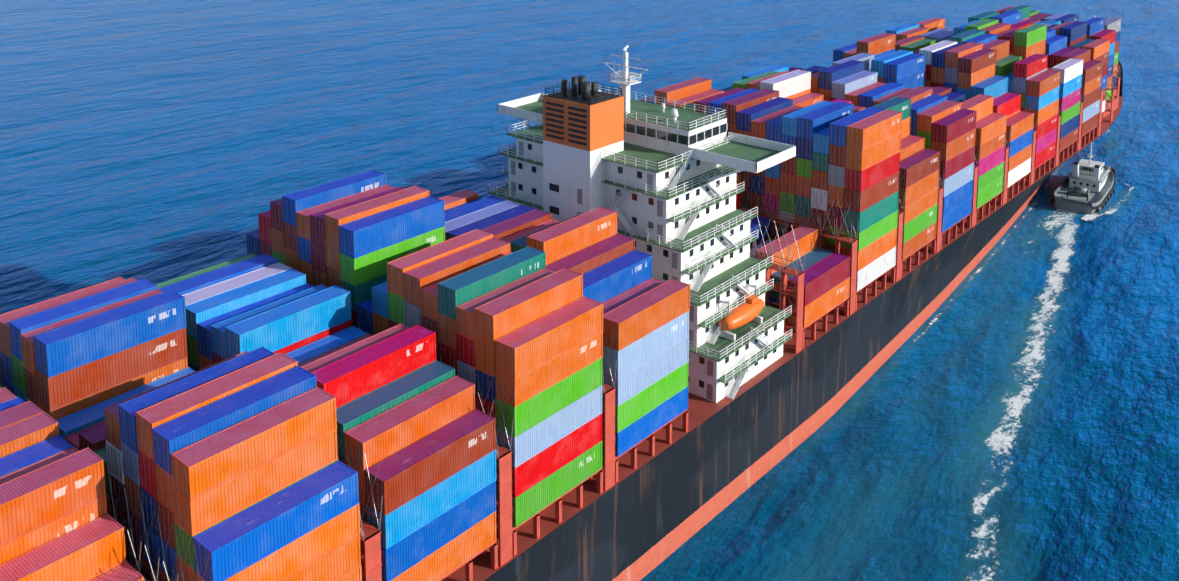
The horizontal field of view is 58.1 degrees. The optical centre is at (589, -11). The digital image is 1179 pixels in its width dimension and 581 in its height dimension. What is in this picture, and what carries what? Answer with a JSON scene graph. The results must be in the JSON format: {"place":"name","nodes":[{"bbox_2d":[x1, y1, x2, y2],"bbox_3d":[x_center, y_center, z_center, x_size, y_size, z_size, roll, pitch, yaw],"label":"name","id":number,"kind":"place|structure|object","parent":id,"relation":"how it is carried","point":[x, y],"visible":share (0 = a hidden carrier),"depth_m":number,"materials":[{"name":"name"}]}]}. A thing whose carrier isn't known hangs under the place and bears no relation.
{"place":"outdoors","nodes":[
{"label":"outdoors","id":0,"kind":"place"},
{"bbox_2d":[0,0,1178,580],"bbox_3d":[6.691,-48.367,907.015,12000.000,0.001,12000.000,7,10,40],"label":"sea","id":1,"kind":"structure","parent":0,"point":[156,142],"depth_m":237.00,"materials":[{"name":"liquid"}]},
{"bbox_2d":[445,60,1122,580],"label":"ship hull","id":2,"kind":"object","parent":1,"relation":"on","point":[651,514],"visible":0.23,"depth_m":124.15,"materials":[{"name":"black metal"}]},
{"bbox_2d":[0,55,1120,580],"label":"lashing bridges","id":3,"kind":"structure","parent":2,"relation":"on","point":[370,543],"depth_m":133.31,"materials":[{"name":"metal"}]},
{"bbox_2d":[488,45,795,402],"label":"ship superstructure","id":4,"kind":"object","parent":2,"relation":"on","point":[660,179],"visible":0.77,"depth_m":129.10,"materials":[{"name":"white metal"}]},
{"bbox_2d":[439,16,1119,580],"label":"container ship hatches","id":5,"kind":"object","parent":2,"relation":"on","point":[1093,132],"visible":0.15,"depth_m":140.09,"materials":[{"name":"red metal"}]},
{"bbox_2d":[0,5,1120,580],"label":"shipping containers","id":6,"kind":"object","parent":5,"relation":"on","point":[232,461],"visible":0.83,"depth_m":99.72,"materials":[{"name":"metal"}]},
{"bbox_2d":[662,128,1135,580],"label":"wake foam","id":7,"kind":"object","parent":1,"relation":"on","point":[998,439],"visible":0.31,"depth_m":152.25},
{"bbox_2d":[1051,142,1115,214],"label":"tugboat","id":8,"kind":"object","parent":1,"relation":"on","point":[1086,186],"visible":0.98,"depth_m":229.04,"materials":[{"name":"grey metal"}]}
]}

